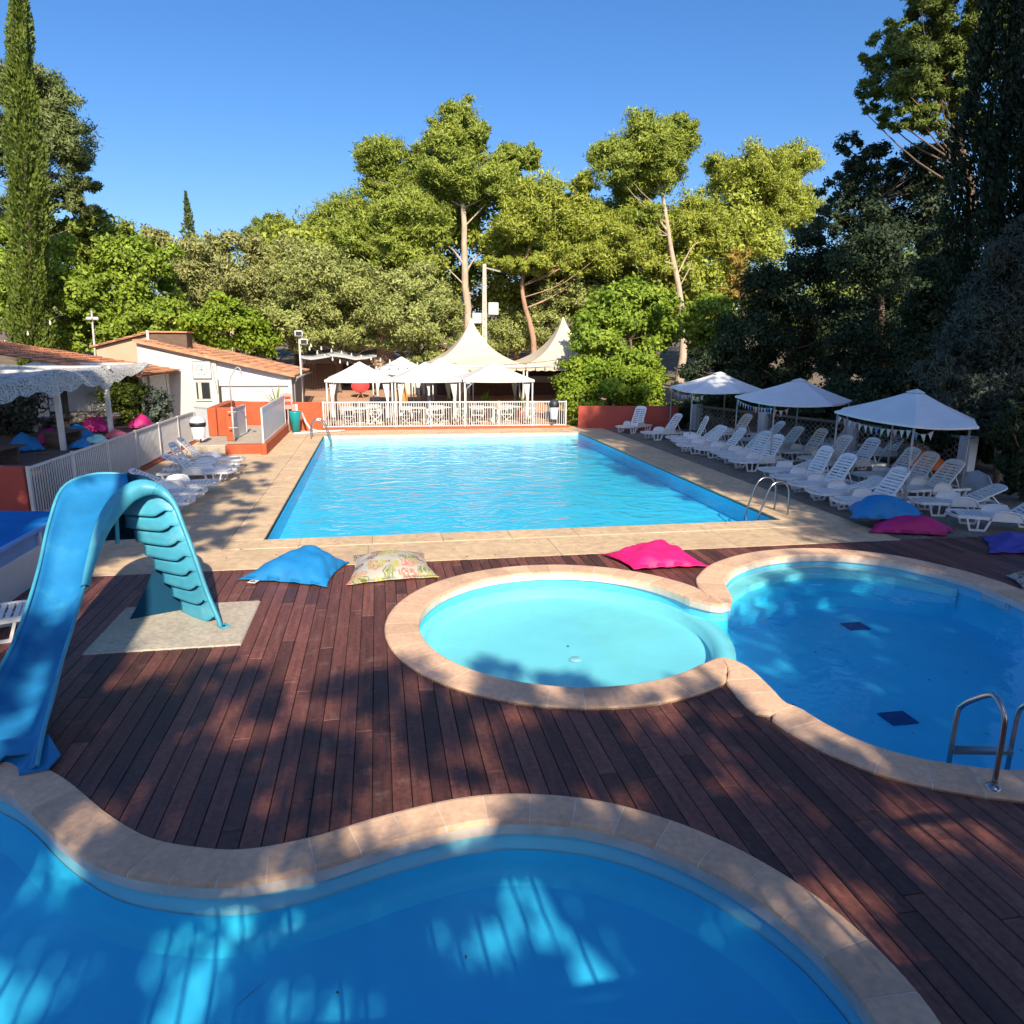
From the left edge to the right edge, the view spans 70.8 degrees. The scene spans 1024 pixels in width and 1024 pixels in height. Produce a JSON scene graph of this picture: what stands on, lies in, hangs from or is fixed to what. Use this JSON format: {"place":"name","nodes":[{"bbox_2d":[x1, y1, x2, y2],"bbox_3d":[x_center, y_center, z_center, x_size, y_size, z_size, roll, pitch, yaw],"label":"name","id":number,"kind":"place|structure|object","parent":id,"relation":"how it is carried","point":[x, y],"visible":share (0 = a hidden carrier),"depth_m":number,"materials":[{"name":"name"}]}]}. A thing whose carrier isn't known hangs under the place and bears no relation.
{"place":"outdoors","nodes":[
{"label":"outdoors","id":0,"kind":"place"},
{"bbox_2d":[38,410,120,429],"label":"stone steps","id":1,"kind":"structure","parent":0,"point":[77,417],"depth_m":24.28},
{"bbox_2d":[0,420,175,509],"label":"lounge floor","id":2,"kind":"structure","parent":0,"point":[30,458],"depth_m":18.98,"materials":[{"name":"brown wood"}]},
{"bbox_2d":[0,375,53,434],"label":"shrub","id":3,"kind":"object","parent":2,"relation":"on","point":[17,414],"visible":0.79,"depth_m":22.48,"materials":[{"name":"green plant"}]},
{"bbox_2d":[0,361,152,450],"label":"pergola","id":4,"kind":"object","parent":2,"relation":"on","point":[53,373],"visible":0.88,"depth_m":19.48,"materials":[{"name":"fabric"}]},
{"bbox_2d":[89,375,160,423],"bbox_3d":[-13.880,-4.034,25.973,2.075,1.852,2.255,-2,13,-10],"label":"shrub","id":5,"kind":"object","parent":2,"relation":"on","point":[126,394],"visible":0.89,"depth_m":25.55,"materials":[{"name":"green plant"}]},
{"bbox_2d":[129,385,174,422],"bbox_3d":[-13.121,-3.706,26.352,1.574,1.911,1.456,-2,13,-10],"label":"shrub","id":6,"kind":"object","parent":2,"relation":"on","point":[158,408],"visible":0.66,"depth_m":26.12,"materials":[{"name":"green plant"}]},
{"bbox_2d":[261,568,526,846],"bbox_3d":[0.686,2.094,6.861,21.646,0.001,11.360,-2,13,-10],"label":"deck underside","id":7,"kind":"object","parent":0,"point":[389,725],"visible":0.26,"depth_m":6.76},
{"bbox_2d":[260,376,615,427],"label":"terrace floor","id":8,"kind":"structure","parent":0,"point":[348,394],"depth_m":39.08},
{"bbox_2d":[303,364,339,390],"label":"timber screen","id":9,"kind":"object","parent":8,"relation":"on","point":[319,375],"visible":0.48,"depth_m":42.84,"materials":[{"name":"brown wood"}]},
{"bbox_2d":[301,348,376,395],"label":"awning","id":10,"kind":"object","parent":8,"relation":"on","point":[320,355],"visible":0.74,"depth_m":41.31,"materials":[{"name":"grey fabric"}]},
{"bbox_2d":[324,362,393,425],"bbox_3d":[-6.892,-5.432,32.800,2.990,2.762,2.980,-2,13,-10],"label":"gazebo","id":11,"kind":"object","parent":8,"relation":"on","point":[359,372],"visible":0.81,"depth_m":31.61,"materials":[{"name":"white fabric"}]},
{"bbox_2d":[372,357,433,411],"bbox_3d":[-5.670,-6.657,37.207,3.140,2.659,3.130,-2,13,-10],"label":"gazebo","id":12,"kind":"object","parent":8,"relation":"on","point":[401,367],"visible":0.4,"depth_m":36.07,"materials":[{"name":"white fabric"}]},
{"bbox_2d":[392,362,461,425],"bbox_3d":[-3.990,-5.536,33.348,3.040,2.762,3.030,-2,13,-10],"label":"gazebo","id":13,"kind":"object","parent":8,"relation":"on","point":[424,372],"visible":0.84,"depth_m":32.17,"materials":[{"name":"white fabric"}]},
{"bbox_2d":[410,358,473,413],"bbox_3d":[-3.644,-6.545,36.988,3.140,2.681,3.130,-2,13,-10],"label":"gazebo","id":14,"kind":"object","parent":8,"relation":"on","point":[443,365],"visible":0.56,"depth_m":35.93,"materials":[{"name":"white fabric"}]},
{"bbox_2d":[423,318,525,400],"bbox_3d":[-2.241,-8.264,39.514,5.120,4.620,5.050,-2,13,-10],"label":"marquee","id":15,"kind":"object","parent":8,"relation":"on","point":[470,349],"visible":0.8,"depth_m":38.14,"materials":[{"name":"beige fabric"}]},
{"bbox_2d":[405,370,563,394],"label":"bar wall","id":16,"kind":"structure","parent":8,"relation":"on","point":[542,384],"depth_m":42.55,"materials":[{"name":"brown wood"}]},
{"bbox_2d":[456,362,534,423],"bbox_3d":[-0.870,-5.670,34.035,3.290,2.762,3.280,-2,13,-10],"label":"gazebo","id":17,"kind":"object","parent":8,"relation":"on","point":[493,372],"visible":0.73,"depth_m":32.85,"materials":[{"name":"white fabric"}]},
{"bbox_2d":[516,317,579,376],"bbox_3d":[2.809,-8.493,40.412,5.210,4.740,5.050,-2,13,-10],"label":"marquee","id":18,"kind":"object","parent":8,"relation":"on","point":[553,347],"visible":0.5,"depth_m":39.16,"materials":[{"name":"beige fabric"}]},
{"bbox_2d":[0,308,1004,510],"bbox_3d":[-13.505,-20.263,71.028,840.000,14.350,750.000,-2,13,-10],"label":"ground","id":19,"kind":"structure","parent":0,"point":[669,364],"depth_m":57.47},
{"bbox_2d":[0,466,30,510],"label":"rendered wall","id":20,"kind":"structure","parent":19,"relation":"on","point":[14,493],"depth_m":14.27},
{"bbox_2d":[0,0,57,365],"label":"cypress","id":21,"kind":"object","parent":19,"relation":"on","point":[19,59],"visible":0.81,"depth_m":32.00,"materials":[{"name":"green plant"}]},
{"bbox_2d":[0,54,106,246],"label":"pine tree","id":22,"kind":"object","parent":19,"relation":"on","point":[59,125],"visible":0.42,"depth_m":38.81,"materials":[{"name":"green plant"}]},
{"bbox_2d":[0,218,112,348],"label":"leafy tree","id":23,"kind":"object","parent":19,"relation":"on","point":[74,288],"visible":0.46,"depth_m":35.30,"materials":[{"name":"green plant"}]},
{"bbox_2d":[0,341,180,420],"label":"annex","id":24,"kind":"object","parent":19,"relation":"on","point":[80,398],"visible":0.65,"depth_m":26.76,"materials":[{"name":"white paint"}]},
{"bbox_2d":[49,204,142,355],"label":"leafy tree","id":25,"kind":"object","parent":19,"relation":"on","point":[81,228],"visible":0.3,"depth_m":42.09,"materials":[{"name":"green plant"}]},
{"bbox_2d":[56,230,191,353],"bbox_3d":[-20.031,-10.264,37.595,6.570,8.372,4.952,-2,13,-10],"label":"leafy tree","id":26,"kind":"object","parent":19,"relation":"on","point":[136,306],"visible":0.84,"depth_m":36.45,"materials":[{"name":"green plant"}]},
{"bbox_2d":[0,258,350,352],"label":"thicket","id":27,"kind":"object","parent":19,"relation":"on","point":[60,309],"visible":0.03,"depth_m":49.75,"materials":[{"name":"green plant"}]},
{"bbox_2d":[89,330,311,416],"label":"house","id":28,"kind":"structure","parent":19,"relation":"on","point":[181,350],"depth_m":31.06,"materials":[{"name":"white paint"}]},
{"bbox_2d":[158,229,302,350],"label":"scrub tree","id":29,"kind":"object","parent":19,"relation":"on","point":[196,260],"visible":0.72,"depth_m":40.66,"materials":[{"name":"green plant"}]},
{"bbox_2d":[173,289,287,358],"bbox_3d":[-14.969,-8.798,38.258,3.341,5.799,5.912,12,17,40],"label":"leafy bush","id":30,"kind":"object","parent":19,"relation":"on","point":[251,336],"visible":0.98,"depth_m":37.77,"materials":[{"name":"green plant"}]},
{"bbox_2d":[250,232,395,392],"bbox_3d":[-10.446,-11.078,41.217,8.761,9.015,5.956,-12,18,-43],"label":"olive tree","id":31,"kind":"object","parent":19,"relation":"on","point":[309,297],"visible":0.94,"depth_m":39.93,"materials":[{"name":"green plant"}]},
{"bbox_2d":[283,182,368,234],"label":"pine tree","id":32,"kind":"object","parent":19,"relation":"on","point":[326,210],"visible":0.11,"depth_m":51.74,"materials":[{"name":"green plant"}]},
{"bbox_2d":[304,319,393,386],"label":"cottage","id":33,"kind":"structure","parent":19,"relation":"on","point":[382,353],"depth_m":45.94,"materials":[{"name":"brown paint"}]},
{"bbox_2d":[348,131,409,202],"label":"pine tree","id":34,"kind":"object","parent":19,"relation":"on","point":[378,159],"visible":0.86,"depth_m":48.11,"materials":[{"name":"green plant"}]},
{"bbox_2d":[323,184,458,357],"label":"pine tree","id":35,"kind":"object","parent":19,"relation":"on","point":[377,233],"visible":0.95,"depth_m":41.46,"materials":[{"name":"green plant"}]},
{"bbox_2d":[350,258,465,395],"bbox_3d":[-5.228,-10.364,40.896,6.707,7.877,5.124,-13,19,-45],"label":"olive tree","id":36,"kind":"object","parent":19,"relation":"on","point":[419,297],"visible":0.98,"depth_m":39.61,"materials":[{"name":"green plant"}]},
{"bbox_2d":[396,93,543,329],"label":"pine tree","id":37,"kind":"object","parent":19,"relation":"on","point":[450,166],"visible":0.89,"depth_m":43.13,"materials":[{"name":"green plant"}]},
{"bbox_2d":[51,228,919,359],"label":"thicket","id":38,"kind":"object","parent":19,"relation":"on","point":[829,287],"visible":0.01,"depth_m":65.30,"materials":[{"name":"green plant"}]},
{"bbox_2d":[92,426,899,576],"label":"pool deck","id":39,"kind":"structure","parent":19,"relation":"on","point":[214,517],"depth_m":13.84,"materials":[{"name":"stone"}]},
{"bbox_2d":[25,410,196,510],"bbox_3d":[-10.543,-1.728,20.265,0.060,1.150,12.462,-2,13,-9],"label":"railing","id":40,"kind":"object","parent":39,"relation":"on","point":[182,428],"visible":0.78,"depth_m":18.59,"materials":[{"name":"white metal"}]},
{"bbox_2d":[128,468,219,496],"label":"sun lounger","id":41,"kind":"object","parent":39,"relation":"on","point":[181,480],"visible":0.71,"depth_m":17.04,"materials":[{"name":"white plastic"}]},
{"bbox_2d":[156,442,237,482],"bbox_3d":[-8.173,-1.305,18.759,1.910,1.044,0.750,-1,13,-5],"label":"sun lounger","id":42,"kind":"object","parent":39,"relation":"on","point":[203,468],"visible":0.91,"depth_m":18.61,"materials":[{"name":"white plastic"}]},
{"bbox_2d":[193,395,288,454],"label":"shower wall","id":43,"kind":"structure","parent":39,"relation":"on","point":[268,434],"depth_m":25.67,"materials":[{"name":"orange paint"}]},
{"bbox_2d":[235,401,321,429],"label":"rendered wall","id":44,"kind":"structure","parent":39,"relation":"on","point":[311,411],"depth_m":30.01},
{"bbox_2d":[322,401,566,427],"bbox_3d":[-2.780,-4.203,31.146,10.496,1.180,0.060,-1,13,-8],"label":"railing","id":45,"kind":"object","parent":39,"relation":"on","point":[453,402],"visible":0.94,"depth_m":31.09,"materials":[{"name":"white metal"}]},
{"bbox_2d":[322,425,568,429],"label":"kerb","id":46,"kind":"structure","parent":39,"relation":"on","point":[431,427],"depth_m":31.00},
{"bbox_2d":[222,430,823,549],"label":"swimming pool","id":47,"kind":"structure","parent":39,"relation":"in","point":[265,512],"depth_m":18.93,"materials":[{"name":"liquid"}]},
{"bbox_2d":[270,435,751,538],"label":"water","id":48,"kind":"structure","parent":47,"relation":"in","point":[477,451],"depth_m":22.68,"materials":[{"name":"liquid"}]},
{"bbox_2d":[0,536,1023,1023],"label":"wood deck","id":49,"kind":"structure","parent":19,"relation":"on","point":[920,888],"depth_m":6.27,"materials":[{"name":"wood"}]},
{"bbox_2d":[0,600,26,643],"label":"sun lounger","id":50,"kind":"object","parent":49,"relation":"on","point":[7,620],"visible":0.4,"depth_m":8.85,"materials":[{"name":"white plastic"}]},
{"bbox_2d":[0,511,49,602],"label":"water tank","id":51,"kind":"object","parent":49,"relation":"on","point":[21,535],"visible":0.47,"depth_m":10.59,"materials":[{"name":"plastic"}]},
{"bbox_2d":[82,601,259,654],"bbox_3d":[-4.280,1.492,9.288,1.780,0.092,1.570,-2,13,-10],"label":"concrete pad","id":52,"kind":"object","parent":49,"relation":"on","point":[123,632],"visible":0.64,"depth_m":9.05,"materials":[{"name":"concrete"}]},
{"bbox_2d":[0,472,230,775],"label":"water slide","id":53,"kind":"object","parent":52,"relation":"on","point":[90,514],"visible":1,"depth_m":8.57,"materials":[{"name":"blue plastic"}]},
{"bbox_2d":[238,545,348,586],"bbox_3d":[-3.401,0.767,11.403,1.468,0.385,1.342,2,13,6],"label":"beanbag","id":54,"kind":"object","parent":49,"relation":"on","point":[310,565],"visible":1,"depth_m":11.04,"materials":[{"name":"blue fabric"}]},
{"bbox_2d":[346,550,438,584],"bbox_3d":[-1.933,0.797,11.639,1.405,0.244,1.581,-2,13,-10],"label":"beanbag","id":55,"kind":"object","parent":49,"relation":"on","point":[376,566],"visible":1,"depth_m":11.28,"materials":[{"name":"multicoloured fabric"}]},
{"bbox_2d":[0,762,940,1023],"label":"kidney pool","id":56,"kind":"structure","parent":49,"relation":"in","point":[545,909],"depth_m":4.92,"materials":[{"name":"liquid"}]},
{"bbox_2d":[603,539,707,569],"bbox_3d":[2.372,0.675,12.131,1.362,0.276,1.263,-4,14,-18],"label":"beanbag","id":57,"kind":"object","parent":49,"relation":"on","point":[657,553],"visible":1,"depth_m":11.91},
{"bbox_2d":[384,548,1023,803],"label":"paddling pool","id":58,"kind":"structure","parent":49,"relation":"in","point":[573,637],"depth_m":9.83,"materials":[{"name":"liquid"}]},
{"bbox_2d":[946,692,1023,791],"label":"pool ladder","id":59,"kind":"object","parent":58,"relation":"attached to","point":[1000,750],"visible":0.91,"depth_m":6.33,"materials":[{"name":"silver metal"}]},
{"bbox_2d":[980,532,1023,552],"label":"beanbag","id":60,"kind":"object","parent":49,"relation":"on","point":[1007,542],"visible":1,"depth_m":13.03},
{"bbox_2d":[250,175,796,365],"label":"thicket","id":61,"kind":"object","parent":19,"relation":"on","point":[709,279],"visible":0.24,"depth_m":48.14,"materials":[{"name":"green plant"}]},
{"bbox_2d":[476,273,623,356],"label":"olive tree","id":62,"kind":"object","parent":19,"relation":"on","point":[543,313],"visible":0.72,"depth_m":46.27,"materials":[{"name":"green plant"}]},
{"bbox_2d":[473,162,640,353],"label":"pine tree","id":63,"kind":"object","parent":19,"relation":"on","point":[533,209],"visible":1,"depth_m":43.68,"materials":[{"name":"green plant"}]},
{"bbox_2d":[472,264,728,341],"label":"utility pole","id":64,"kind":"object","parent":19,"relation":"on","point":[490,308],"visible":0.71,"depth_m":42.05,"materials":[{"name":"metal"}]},
{"bbox_2d":[548,353,671,425],"bbox_3d":[4.608,-5.623,33.583,6.042,3.482,4.066,-2,13,-10],"label":"hedge","id":65,"kind":"object","parent":19,"relation":"on","point":[621,385],"visible":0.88,"depth_m":32.60,"materials":[{"name":"green plant"}]},
{"bbox_2d":[433,251,806,359],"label":"thicket","id":66,"kind":"object","parent":19,"relation":"on","point":[457,284],"visible":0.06,"depth_m":51.12,"materials":[{"name":"green plant"}]},
{"bbox_2d":[565,269,688,377],"bbox_3d":[5.619,-8.639,37.060,7.445,7.501,5.293,-14,19,-47],"label":"fig tree","id":67,"kind":"object","parent":19,"relation":"on","point":[627,307],"visible":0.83,"depth_m":35.84,"materials":[{"name":"green plant"}]},
{"bbox_2d":[582,105,704,384],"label":"pine tree","id":68,"kind":"object","parent":19,"relation":"on","point":[646,155],"visible":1,"depth_m":43.81,"materials":[{"name":"green plant"}]},
{"bbox_2d":[586,185,739,354],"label":"pine tree","id":69,"kind":"object","parent":19,"relation":"on","point":[689,217],"visible":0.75,"depth_m":46.51,"materials":[{"name":"green plant"}]},
{"bbox_2d":[675,287,732,374],"bbox_3d":[10.831,-9.351,40.762,4.179,6.554,2.811,-8,15,-32],"label":"light bush","id":70,"kind":"object","parent":19,"relation":"on","point":[691,316],"visible":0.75,"depth_m":39.70,"materials":[{"name":"green plant"}]},
{"bbox_2d":[663,364,811,428],"bbox_3d":[10.511,-5.234,33.156,7.964,3.090,3.521,-2,13,-10],"label":"dark bush","id":71,"kind":"object","parent":19,"relation":"on","point":[776,376],"visible":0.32,"depth_m":32.63,"materials":[{"name":"green plant"}]},
{"bbox_2d":[717,245,758,348],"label":"rusty tree","id":72,"kind":"object","parent":19,"relation":"on","point":[729,279],"visible":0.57,"depth_m":44.67,"materials":[{"name":"green plant"}]},
{"bbox_2d":[693,134,829,342],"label":"pine tree","id":73,"kind":"object","parent":19,"relation":"on","point":[787,200],"visible":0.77,"depth_m":50.83,"materials":[{"name":"green plant"}]},
{"bbox_2d":[670,225,862,421],"bbox_3d":[12.392,-8.605,33.972,10.872,9.068,6.051,-2,13,-10],"label":"dark tree","id":74,"kind":"object","parent":19,"relation":"on","point":[766,320],"visible":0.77,"depth_m":32.88,"materials":[{"name":"green plant"}]},
{"bbox_2d":[779,363,920,443],"bbox_3d":[13.203,-4.122,27.901,6.723,3.320,3.738,-2,13,-10],"label":"dark bush","id":75,"kind":"object","parent":19,"relation":"on","point":[871,386],"visible":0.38,"depth_m":27.23,"materials":[{"name":"green plant"}]},
{"bbox_2d":[808,130,954,380],"bbox_3d":[15.921,-9.282,30.161,8.024,12.528,4.789,-10,16,-37],"label":"dark tree","id":76,"kind":"object","parent":19,"relation":"on","point":[876,257],"visible":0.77,"depth_m":28.80,"materials":[{"name":"green plant"}]},
{"bbox_2d":[877,210,979,394],"bbox_3d":[15.648,-6.380,26.120,4.712,8.348,3.760,-2,13,-10],"label":"dark tree","id":77,"kind":"object","parent":19,"relation":"on","point":[915,334],"visible":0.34,"depth_m":25.41,"materials":[{"name":"green plant"}]},
{"bbox_2d":[853,0,1019,250],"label":"pine tree","id":78,"kind":"object","parent":19,"relation":"on","point":[937,51],"visible":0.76,"depth_m":24.73,"materials":[{"name":"green plant"}]},
{"bbox_2d":[914,430,967,467],"bbox_3d":[13.793,-1.911,22.636,3.344,2.568,1.737,-9,16,-35],"label":"dark bush","id":79,"kind":"object","parent":19,"relation":"on","point":[942,441],"visible":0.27,"depth_m":21.61,"materials":[{"name":"green plant"}]},
{"bbox_2d":[925,0,1023,465],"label":"cypress","id":80,"kind":"object","parent":19,"relation":"on","point":[981,48],"visible":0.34,"depth_m":20.62,"materials":[{"name":"green plant"}]},
{"bbox_2d":[968,0,1023,473],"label":"cypress","id":81,"kind":"object","parent":19,"relation":"on","point":[992,195],"visible":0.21,"depth_m":19.37,"materials":[{"name":"green plant"}]},
{"bbox_2d":[0,0,1016,538],"label":"sky","id":82,"kind":"structure","parent":0,"point":[247,108],"materials":[{"name":"blue"}]},
{"bbox_2d":[606,425,1023,539],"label":"gravel ground","id":83,"kind":"structure","parent":0,"point":[753,478],"depth_m":18.30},
{"bbox_2d":[578,406,678,429],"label":"rendered wall","id":84,"kind":"structure","parent":83,"relation":"on","point":[607,417],"depth_m":31.46,"materials":[{"name":"paint"}]},
{"bbox_2d":[669,371,761,434],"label":"parasol pavilion","id":85,"kind":"structure","parent":83,"relation":"on","point":[720,382],"depth_m":27.66,"materials":[{"name":"fabric"}]},
{"bbox_2d":[728,434,793,471],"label":"sun lounger","id":86,"kind":"object","parent":83,"relation":"on","point":[754,458],"visible":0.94,"depth_m":21.44,"materials":[{"name":"white plastic"}]},
{"bbox_2d":[734,378,851,466],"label":"parasol pavilion","id":87,"kind":"structure","parent":83,"relation":"on","point":[799,392],"depth_m":22.18,"materials":[{"name":"fabric"}]},
{"bbox_2d":[775,428,827,460],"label":"sun lounger","id":88,"kind":"object","parent":83,"relation":"on","point":[797,449],"visible":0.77,"depth_m":23.45,"materials":[{"name":"white plastic"}]},
{"bbox_2d":[770,445,844,489],"bbox_3d":[7.717,-1.193,18.870,1.910,1.068,0.750,-3,13,-13],"label":"sun lounger","id":89,"kind":"object","parent":83,"relation":"on","point":[798,473],"visible":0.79,"depth_m":18.90,"materials":[{"name":"white plastic"}]},
{"bbox_2d":[787,453,857,497],"bbox_3d":[7.791,-0.941,17.911,1.910,1.012,0.750,-3,14,-15],"label":"sun lounger","id":90,"kind":"object","parent":83,"relation":"on","point":[816,481],"visible":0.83,"depth_m":17.98,"materials":[{"name":"white plastic"}]},
{"bbox_2d":[691,404,978,473],"bbox_3d":[10.674,-2.902,26.310,0.360,1.120,12.360,-6,14,-25],"label":"lattice fence","id":91,"kind":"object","parent":83,"relation":"on","point":[764,419],"depth_m":25.19,"materials":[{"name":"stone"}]},
{"bbox_2d":[805,476,889,505],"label":"sun lounger","id":92,"kind":"object","parent":83,"relation":"on","point":[836,488],"visible":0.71,"depth_m":17.06,"materials":[{"name":"white plastic"}]},
{"bbox_2d":[823,437,886,474],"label":"sun lounger","id":93,"kind":"object","parent":83,"relation":"on","point":[862,462],"visible":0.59,"depth_m":21.04,"materials":[{"name":"white plastic"}]},
{"bbox_2d":[829,466,917,509],"bbox_3d":[8.041,-0.495,16.031,1.910,0.995,0.750,-3,13,-13],"label":"sun lounger","id":94,"kind":"object","parent":83,"relation":"on","point":[858,495],"visible":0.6,"depth_m":16.13,"materials":[{"name":"white plastic"}]},
{"bbox_2d":[847,495,921,518],"bbox_3d":[7.644,-0.130,14.652,1.468,0.447,0.990,5,14,18],"label":"beanbag","id":95,"kind":"object","parent":83,"relation":"on","point":[879,507],"visible":0.91,"depth_m":14.47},
{"bbox_2d":[852,447,928,481],"bbox_3d":[10.084,-1.229,19.264,1.910,0.997,0.750,-2,13,-9],"label":"sun lounger","id":96,"kind":"object","parent":83,"relation":"on","point":[881,471],"visible":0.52,"depth_m":19.36,"materials":[{"name":"white plastic"}]},
{"bbox_2d":[830,389,978,500],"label":"parasol pavilion","id":97,"kind":"structure","parent":83,"relation":"on","point":[916,408],"depth_m":16.79,"materials":[{"name":"fabric"}]},
{"bbox_2d":[868,515,955,534],"bbox_3d":[7.925,0.231,14.232,1.582,0.329,1.032,7,14,25],"label":"beanbag","id":98,"kind":"object","parent":83,"relation":"on","point":[917,524],"visible":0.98,"depth_m":14.13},
{"bbox_2d":[881,451,944,493],"bbox_3d":[10.064,-1.020,18.341,1.910,1.007,0.750,-3,13,-13],"label":"sun lounger","id":99,"kind":"object","parent":83,"relation":"on","point":[929,454],"visible":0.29,"depth_m":18.38,"materials":[{"name":"white plastic"}]},
{"bbox_2d":[891,459,970,496],"bbox_3d":[10.136,-0.789,17.483,1.910,0.945,0.750,-3,14,-16],"label":"sun lounger","id":100,"kind":"object","parent":83,"relation":"on","point":[917,485],"visible":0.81,"depth_m":17.50,"materials":[{"name":"white plastic"}]},
{"bbox_2d":[907,483,1007,516],"bbox_3d":[9.801,-0.295,15.927,1.949,0.679,0.750,1,13,4],"label":"sun lounger","id":101,"kind":"object","parent":83,"relation":"on","point":[949,499],"visible":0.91,"depth_m":15.80,"materials":[{"name":"white plastic"}]},
{"bbox_2d":[903,213,1023,483],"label":"silvery shrub","id":102,"kind":"object","parent":83,"relation":"on","point":[979,344],"visible":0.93,"depth_m":18.00,"materials":[{"name":"green plant"}]},
{"bbox_2d":[945,503,1023,531],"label":"sun lounger","id":103,"kind":"object","parent":83,"relation":"on","point":[995,513],"visible":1,"depth_m":14.49,"materials":[{"name":"white plastic"}]},
{"bbox_2d":[984,381,1023,501],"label":"dark hedge","id":104,"kind":"object","parent":83,"relation":"on","point":[1006,437],"visible":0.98,"depth_m":16.99,"materials":[{"name":"green plant"}]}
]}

